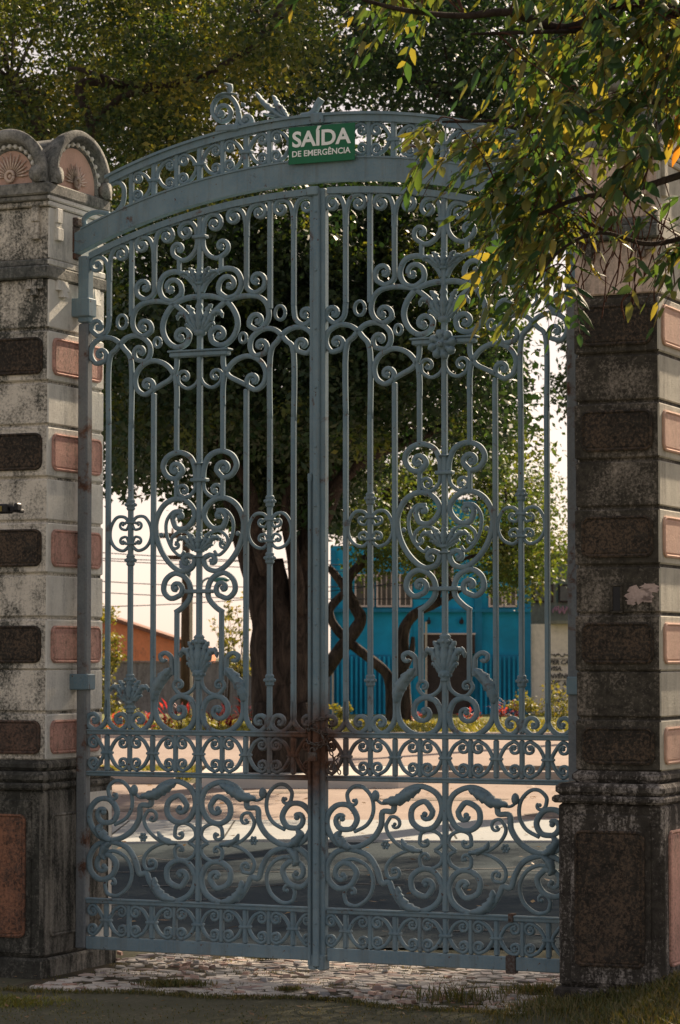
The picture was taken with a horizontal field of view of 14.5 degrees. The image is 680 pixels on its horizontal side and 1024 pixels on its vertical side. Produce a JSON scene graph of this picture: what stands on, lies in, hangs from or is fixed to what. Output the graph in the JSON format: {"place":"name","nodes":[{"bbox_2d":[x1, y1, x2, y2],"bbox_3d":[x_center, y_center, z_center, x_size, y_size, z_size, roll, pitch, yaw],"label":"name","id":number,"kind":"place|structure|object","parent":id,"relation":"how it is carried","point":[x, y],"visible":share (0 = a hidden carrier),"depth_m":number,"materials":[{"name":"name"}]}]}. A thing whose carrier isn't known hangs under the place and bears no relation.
{"place":"outdoors","nodes":[
{"label":"outdoors","id":0,"kind":"place"},
{"bbox_2d":[0,503,23,513],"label":"flood lamp","id":1,"kind":"object","parent":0,"point":[9,508],"visible":1,"depth_m":12.53,"materials":[{"name":"black plastic"}]},
{"bbox_2d":[0,991,100,1009],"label":"corner grass","id":2,"kind":"structure","parent":0,"point":[12,1000],"depth_m":12.22,"materials":[{"name":"green plant"}]},
{"bbox_2d":[102,763,195,780],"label":"median grass","id":3,"kind":"structure","parent":0,"point":[158,768],"depth_m":34.87,"materials":[{"name":"green plant"}]},
{"bbox_2d":[103,552,386,566],"bbox_3d":[-13.456,-0.706,63.229,29.604,4.052,0.022,0,-3,0],"label":"overhead wire","id":4,"kind":"object","parent":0,"point":[208,558],"visible":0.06,"depth_m":63.19,"materials":[{"name":"black plastic"}]},
{"bbox_2d":[103,560,391,572],"bbox_3d":[-13.835,-0.450,65.018,30.439,3.890,0.022,0,-3,0],"label":"overhead wire","id":5,"kind":"object","parent":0,"point":[178,564],"visible":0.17,"depth_m":64.98,"materials":[{"name":"black plastic"}]},
{"bbox_2d":[1,1003,520,1023],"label":"ground grass","id":6,"kind":"structure","parent":0,"point":[228,1015],"depth_m":11.85,"materials":[{"name":"green plant"}]},
{"bbox_2d":[102,592,429,599],"bbox_3d":[-8.813,0.754,63.751,23.054,2.675,0.022,0,-3,0],"label":"overhead wire","id":7,"kind":"object","parent":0,"point":[242,598],"visible":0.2,"depth_m":63.73,"materials":[{"name":"black plastic"}]},
{"bbox_2d":[0,658,559,1023],"bbox_3d":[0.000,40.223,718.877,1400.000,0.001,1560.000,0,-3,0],"label":"ground","id":8,"kind":"structure","parent":0,"point":[135,1001],"depth_m":11.99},
{"bbox_2d":[0,129,115,979],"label":"gate pier","id":9,"kind":"structure","parent":8,"relation":"on","point":[50,190],"depth_m":13.46,"materials":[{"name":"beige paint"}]},
{"bbox_2d":[75,186,319,969],"bbox_3d":[-0.710,0.326,13.329,1.365,3.830,0.089,-1,-3,25],"label":"gate leaf","id":10,"kind":"object","parent":9,"relation":"attached to","point":[199,652],"visible":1,"depth_m":13.31,"materials":[{"name":"blue metal"}]},
{"bbox_2d":[72,82,575,259],"bbox_3d":[-0.099,-1.748,13.171,2.792,0.843,0.080,-1,-3,24],"label":"gate overthrow","id":11,"kind":"object","parent":9,"relation":"attached to","point":[140,209],"visible":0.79,"depth_m":13.31,"materials":[{"name":"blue metal"}]},
{"bbox_2d":[288,122,354,164],"bbox_3d":[-0.086,-1.811,13.122,0.358,0.184,0.029,-1,-3,24],"label":"exit sign","id":12,"kind":"object","parent":11,"relation":"attached to","point":[322,143],"visible":1,"depth_m":13.11,"materials":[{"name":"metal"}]},
{"bbox_2d":[102,616,215,660],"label":"orange shed","id":13,"kind":"structure","parent":8,"relation":"on","point":[141,642],"depth_m":84.90,"materials":[{"name":"paint"}]},
{"bbox_2d":[0,0,375,234],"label":"canopy tree","id":14,"kind":"object","parent":8,"relation":"on","point":[157,83],"visible":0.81,"depth_m":22.95,"materials":[{"name":"green plant"}]},
{"bbox_2d":[100,661,329,713],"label":"concrete wall","id":15,"kind":"structure","parent":8,"relation":"on","point":[141,670],"depth_m":69.85,"materials":[{"name":"concrete"}]},
{"bbox_2d":[203,577,229,582],"bbox_3d":[-3.020,3.293,63.915,0.755,3.481,0.264,0,-3,0],"label":"street lamp","id":16,"kind":"object","parent":8,"relation":"on","point":[220,579],"visible":0.25,"depth_m":63.92,"materials":[{"name":"grey metal"}]},
{"bbox_2d":[202,766,418,787],"bbox_3d":[-0.375,3.296,33.121,2.650,0.170,2.700,0,-3,0],"label":"traffic island","id":17,"kind":"object","parent":8,"relation":"on","point":[253,783],"visible":0.32,"depth_m":31.77,"materials":[{"name":"grey concrete"}]},
{"bbox_2d":[101,133,566,772],"bbox_3d":[-0.464,-0.832,33.364,6.835,8.644,8.104,0,-3,0],"label":"ficus tree","id":18,"kind":"object","parent":17,"relation":"on","point":[233,235],"visible":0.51,"depth_m":31.16,"materials":[{"name":"green plant"}]},
{"bbox_2d":[102,732,563,737],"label":"kerb","id":19,"kind":"structure","parent":8,"relation":"on","point":[162,736],"depth_m":48.35,"materials":[{"name":"concrete"}]},
{"bbox_2d":[102,714,567,731],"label":"verge","id":20,"kind":"structure","parent":8,"relation":"on","point":[454,716],"depth_m":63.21,"materials":[{"name":"green plant"}]},
{"bbox_2d":[100,603,126,716],"bbox_3d":[-5.370,3.434,60.181,1.037,2.799,1.963,1,-3,-18],"label":"tall shrub","id":21,"kind":"object","parent":20,"relation":"on","point":[115,659],"visible":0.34,"depth_m":59.85,"materials":[{"name":"green plant"}]},
{"bbox_2d":[106,711,124,728],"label":"red plant","id":22,"kind":"object","parent":20,"relation":"on","point":[114,722],"visible":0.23,"depth_m":49.32,"materials":[{"name":"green plant"}]},
{"bbox_2d":[113,706,145,726],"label":"shrub","id":23,"kind":"object","parent":20,"relation":"on","point":[122,710],"visible":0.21,"depth_m":51.90,"materials":[{"name":"green plant"}]},
{"bbox_2d":[135,711,164,728],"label":"red plant","id":24,"kind":"object","parent":20,"relation":"on","point":[147,717],"visible":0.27,"depth_m":49.64,"materials":[{"name":"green plant"}]},
{"bbox_2d":[159,713,175,727],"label":"red plant","id":25,"kind":"object","parent":20,"relation":"on","point":[169,721],"visible":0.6,"depth_m":50.23,"materials":[{"name":"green plant"}]},
{"bbox_2d":[158,698,190,728],"bbox_3d":[-3.023,3.828,50.005,0.978,0.722,0.937,0,-3,0],"label":"red plant","id":26,"kind":"object","parent":20,"relation":"on","point":[187,706],"visible":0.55,"depth_m":49.94,"materials":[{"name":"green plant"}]},
{"bbox_2d":[159,512,215,716],"bbox_3d":[-3.591,2.436,61.823,1.500,4.968,0.510,0,-3,0],"label":"utility pole","id":27,"kind":"object","parent":20,"relation":"on","point":[185,639],"visible":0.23,"depth_m":61.85,"materials":[{"name":"grey wood"}]},
{"bbox_2d":[103,558,329,561],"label":"overhead wire","id":28,"kind":"object","parent":27,"relation":"attached to","point":[179,560],"visible":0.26,"depth_m":66.17,"materials":[{"name":"black plastic"}]},
{"bbox_2d":[190,599,192,714],"bbox_3d":[-3.557,3.406,63.409,0.130,3.201,0.130,0,-3,0],"label":"concrete post","id":29,"kind":"object","parent":20,"relation":"on","point":[191,636],"visible":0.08,"depth_m":63.40,"materials":[{"name":"grey concrete"}]},
{"bbox_2d":[180,709,210,726],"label":"shrub","id":30,"kind":"object","parent":20,"relation":"on","point":[187,717],"visible":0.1,"depth_m":51.83,"materials":[{"name":"green plant"}]},
{"bbox_2d":[206,703,231,729],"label":"red plant","id":31,"kind":"object","parent":20,"relation":"on","point":[218,714],"visible":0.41,"depth_m":50.57,"materials":[{"name":"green plant"}]},
{"bbox_2d":[206,612,240,706],"bbox_3d":[-2.462,3.355,57.894,0.617,2.475,0.756,2,-4,-38],"label":"sapling","id":32,"kind":"object","parent":20,"relation":"on","point":[227,649],"visible":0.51,"depth_m":57.85,"materials":[{"name":"green plant"}]},
{"bbox_2d":[224,710,238,726],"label":"red plant","id":33,"kind":"object","parent":20,"relation":"on","point":[231,718],"visible":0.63,"depth_m":51.13,"materials":[{"name":"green plant"}]},
{"bbox_2d":[223,591,250,714],"bbox_3d":[-2.085,3.039,55.962,0.689,2.897,0.800,1,-3,-21],"label":"sapling","id":34,"kind":"object","parent":20,"relation":"on","point":[238,664],"visible":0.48,"depth_m":55.94,"materials":[{"name":"green plant"}]},
{"bbox_2d":[234,697,252,721],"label":"red plant","id":35,"kind":"object","parent":20,"relation":"on","point":[239,709],"visible":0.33,"depth_m":50.80,"materials":[{"name":"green plant"}]},
{"bbox_2d":[329,702,352,719],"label":"shrub","id":36,"kind":"object","parent":20,"relation":"on","point":[339,712],"visible":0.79,"depth_m":56.77,"materials":[{"name":"green plant"}]},
{"bbox_2d":[328,443,567,721],"bbox_3d":[2.497,1.486,55.780,6.601,6.256,5.954,0,-3,0],"label":"twisted tree","id":37,"kind":"object","parent":20,"relation":"on","point":[508,554],"visible":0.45,"depth_m":55.77,"materials":[{"name":"green plant"}]},
{"bbox_2d":[486,705,512,719],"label":"red plant","id":38,"kind":"object","parent":20,"relation":"on","point":[500,714],"visible":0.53,"depth_m":56.75,"materials":[{"name":"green plant"}]},
{"bbox_2d":[499,700,518,715],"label":"red plant","id":39,"kind":"object","parent":20,"relation":"on","point":[511,709],"visible":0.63,"depth_m":57.02,"materials":[{"name":"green plant"}]},
{"bbox_2d":[502,689,539,716],"bbox_3d":[3.984,4.170,56.845,0.822,0.780,0.968,-2,-4,30],"label":"shrub","id":40,"kind":"object","parent":20,"relation":"on","point":[529,704],"visible":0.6,"depth_m":56.63,"materials":[{"name":"green plant"}]},
{"bbox_2d":[525,680,567,719],"bbox_3d":[4.501,4.076,56.868,1.257,0.972,0.730,2,-4,-34],"label":"shrub","id":41,"kind":"object","parent":20,"relation":"on","point":[560,691],"visible":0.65,"depth_m":56.84,"materials":[{"name":"green plant"}]},
{"bbox_2d":[554,698,567,717],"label":"shrub","id":42,"kind":"object","parent":20,"relation":"on","point":[563,712],"visible":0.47,"depth_m":57.27,"materials":[{"name":"green plant"}]},
{"bbox_2d":[111,771,568,783],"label":"kerb","id":43,"kind":"structure","parent":8,"relation":"on","point":[159,780],"depth_m":33.47,"materials":[{"name":"concrete"}]},
{"bbox_2d":[330,499,530,713],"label":"blue building","id":44,"kind":"structure","parent":8,"relation":"on","point":[482,622],"depth_m":65.86,"materials":[{"name":"paint"}]},
{"bbox_2d":[355,574,373,606],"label":"window","id":45,"kind":"structure","parent":44,"relation":"in","point":[363,603],"depth_m":65.92,"materials":[{"name":"grey glass"}]},
{"bbox_2d":[376,573,391,606],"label":"window","id":46,"kind":"structure","parent":44,"relation":"in","point":[383,595],"depth_m":65.92,"materials":[{"name":"grey glass"}]},
{"bbox_2d":[399,574,411,606],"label":"window","id":47,"kind":"structure","parent":44,"relation":"in","point":[402,602],"depth_m":65.92,"materials":[{"name":"grey glass"}]},
{"bbox_2d":[426,565,452,586],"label":"window","id":48,"kind":"structure","parent":44,"relation":"in","point":[441,565],"depth_m":65.95,"materials":[{"name":"grey glass"}]},
{"bbox_2d":[488,590,502,606],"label":"window","id":49,"kind":"structure","parent":44,"relation":"in","point":[490,604],"depth_m":65.92,"materials":[{"name":"grey glass"}]},
{"bbox_2d":[504,590,516,606],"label":"window","id":50,"kind":"structure","parent":44,"relation":"in","point":[513,594],"depth_m":65.90,"materials":[{"name":"grey glass"}]},
{"bbox_2d":[212,0,679,252],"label":"shade tree","id":51,"kind":"object","parent":8,"relation":"on","point":[377,71],"visible":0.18,"depth_m":27.21,"materials":[{"name":"green plant"}]},
{"bbox_2d":[260,0,679,354],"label":"overhanging tree","id":52,"kind":"object","parent":8,"relation":"on","point":[538,227],"visible":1,"depth_m":9.49,"materials":[{"name":"green plant"}]},
{"bbox_2d":[531,621,567,713],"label":"cream street wall","id":53,"kind":"structure","parent":8,"relation":"on","point":[559,652],"depth_m":65.89,"materials":[{"name":"beige paint"}]},
{"bbox_2d":[531,548,567,623],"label":"shabby building","id":54,"kind":"structure","parent":8,"relation":"on","point":[559,604],"depth_m":68.96,"materials":[{"name":"concrete"}]},
{"bbox_2d":[533,584,552,602],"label":"window","id":55,"kind":"structure","parent":54,"relation":"in","point":[536,600],"depth_m":68.90,"materials":[{"name":"grey glass"}]},
{"bbox_2d":[558,584,567,602],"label":"window","id":56,"kind":"structure","parent":54,"relation":"in","point":[563,589],"depth_m":68.90,"materials":[{"name":"grey glass"}]},
{"bbox_2d":[460,968,679,1023],"bbox_3d":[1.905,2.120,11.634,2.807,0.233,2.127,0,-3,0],"label":"grass","id":57,"kind":"structure","parent":8,"relation":"on","point":[612,1010],"depth_m":11.66,"materials":[{"name":"green plant"}]},
{"bbox_2d":[552,75,679,1001],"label":"gate pier","id":58,"kind":"structure","parent":8,"relation":"on","point":[618,798],"depth_m":12.13,"materials":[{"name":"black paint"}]},
{"bbox_2d":[317,186,579,973],"bbox_3d":[0.507,0.298,12.772,1.348,3.826,0.119,-1,-3,24],"label":"gate leaf","id":59,"kind":"object","parent":58,"relation":"attached to","point":[445,653],"visible":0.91,"depth_m":12.79,"materials":[{"name":"blue metal"}]},
{"bbox_2d":[305,717,340,774],"bbox_3d":[-0.090,1.136,12.976,0.141,0.278,0.232,1,-3,-16],"label":"chain","id":60,"kind":"object","parent":59,"relation":"attached to","point":[308,728],"visible":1,"depth_m":12.95,"materials":[{"name":"metal"}]},
{"bbox_2d":[308,747,316,761],"bbox_3d":[-0.134,1.175,12.947,0.044,0.072,0.020,-1,-3,24],"label":"padlock","id":61,"kind":"object","parent":60,"relation":"hanging from","point":[312,756],"visible":1,"depth_m":12.94,"materials":[{"name":"metal"}]},
{"bbox_2d":[569,176,675,318],"bbox_3d":[1.161,-1.087,10.979,0.452,0.597,0.114,0,-3,0],"label":"trailing vine","id":62,"kind":"object","parent":58,"relation":"on","point":[631,253],"visible":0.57,"depth_m":10.97,"materials":[{"name":"plant"}]},
{"bbox_2d":[16,951,561,1014],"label":"stone pavement","id":63,"kind":"structure","parent":0,"point":[362,977],"depth_m":13.10,"materials":[{"name":"grey stone"}]},
{"bbox_2d":[127,977,217,987],"bbox_3d":[-0.804,2.262,12.797,0.442,0.049,0.224,1,-3,-10],"label":"grass tuft","id":64,"kind":"object","parent":63,"relation":"on","point":[173,982],"visible":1,"depth_m":12.77,"materials":[{"name":"green plant"}]},
{"bbox_2d":[246,957,278,960],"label":"grass tuft","id":65,"kind":"object","parent":63,"relation":"on","point":[261,958],"visible":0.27,"depth_m":13.88,"materials":[{"name":"green plant"}]},
{"bbox_2d":[0,984,525,1017],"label":"edge grass","id":66,"kind":"structure","parent":63,"relation":"on","point":[176,993],"depth_m":12.42,"materials":[{"name":"green plant"}]},
{"bbox_2d":[271,984,307,992],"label":"grass tuft","id":67,"kind":"object","parent":63,"relation":"on","point":[286,989],"visible":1,"depth_m":12.59,"materials":[{"name":"green plant"}]},
{"bbox_2d":[35,953,559,1009],"bbox_3d":[-0.022,2.287,13.090,2.658,0.017,1.606,-1,-3,24],"label":"joint moss","id":68,"kind":"object","parent":63,"relation":"on","point":[157,987],"visible":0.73,"depth_m":13.16,"materials":[{"name":"green plant"}]},
{"bbox_2d":[399,980,517,1006],"bbox_3d":[0.524,2.195,12.142,0.583,0.118,0.304,0,-3,0],"label":"grass tuft","id":69,"kind":"object","parent":63,"relation":"on","point":[456,996],"visible":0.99,"depth_m":12.13,"materials":[{"name":"green plant"}]},
{"bbox_2d":[502,980,557,994],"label":"grass tuft","id":70,"kind":"object","parent":63,"relation":"on","point":[530,987],"visible":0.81,"depth_m":12.49,"materials":[{"name":"green plant"}]},
{"bbox_2d":[103,570,487,606],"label":"overhead wire","id":71,"kind":"object","parent":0,"point":[241,599],"visible":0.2,"depth_m":65.50,"materials":[{"name":"black plastic"}]},
{"bbox_2d":[103,581,488,586],"bbox_3d":[-6.839,0.756,64.352,21.902,2.142,0.022,0,-3,-1],"label":"overhead wire","id":72,"kind":"object","parent":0,"point":[231,586],"visible":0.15,"depth_m":64.35,"materials":[{"name":"black plastic"}]},
{"bbox_2d":[0,0,636,657],"label":"sky","id":73,"kind":"structure","parent":0,"point":[119,570],"materials":[{"name":"white"}]},
{"bbox_2d":[100,738,567,770],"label":"pavement","id":74,"kind":"structure","parent":0,"point":[508,760],"depth_m":39.95,"materials":[{"name":"beige concrete"}]},
{"bbox_2d":[532,309,566,428],"bbox_3d":[4.261,0.149,46.361,1.518,7.678,3.111,-1,-3,14],"label":"street tree","id":75,"kind":"object","parent":74,"relation":"on","point":[559,378],"visible":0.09,"depth_m":45.69,"materials":[{"name":"green plant"}]},
{"bbox_2d":[111,842,558,947],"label":"asphalt road","id":76,"kind":"structure","parent":0,"point":[507,904],"depth_m":18.18,"materials":[{"name":"grey asphalt"}]},
{"bbox_2d":[5,783,561,1019],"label":"leaf litter","id":77,"kind":"object","parent":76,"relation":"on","point":[532,901],"visible":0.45,"depth_m":13.12,"materials":[{"name":"brown plant"}]},
{"bbox_2d":[112,820,558,843],"bbox_3d":[0.000,2.871,23.900,60.000,0.030,3.160,0,-3,0],"label":"pale gutter","id":78,"kind":"object","parent":76,"relation":"on","point":[406,831],"visible":0.36,"depth_m":23.79,"materials":[{"name":"concrete"}]},
{"bbox_2d":[112,820,555,838],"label":"gutter joints","id":79,"kind":"object","parent":78,"relation":"on","point":[235,820],"visible":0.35,"depth_m":24.16,"materials":[{"name":"grey concrete"}]},
{"bbox_2d":[112,858,558,936],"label":"asphalt cracks","id":80,"kind":"object","parent":76,"relation":"on","point":[336,883],"visible":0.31,"depth_m":19.64,"materials":[{"name":"black asphalt"}]},
{"bbox_2d":[112,783,560,819],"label":"worn road","id":81,"kind":"structure","parent":0,"point":[336,795],"depth_m":28.92,"materials":[{"name":"grey asphalt"}]},
{"bbox_2d":[112,791,558,816],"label":"road repairs","id":82,"kind":"structure","parent":81,"relation":"on","point":[172,808],"depth_m":27.70,"materials":[{"name":"grey asphalt"}]}
]}

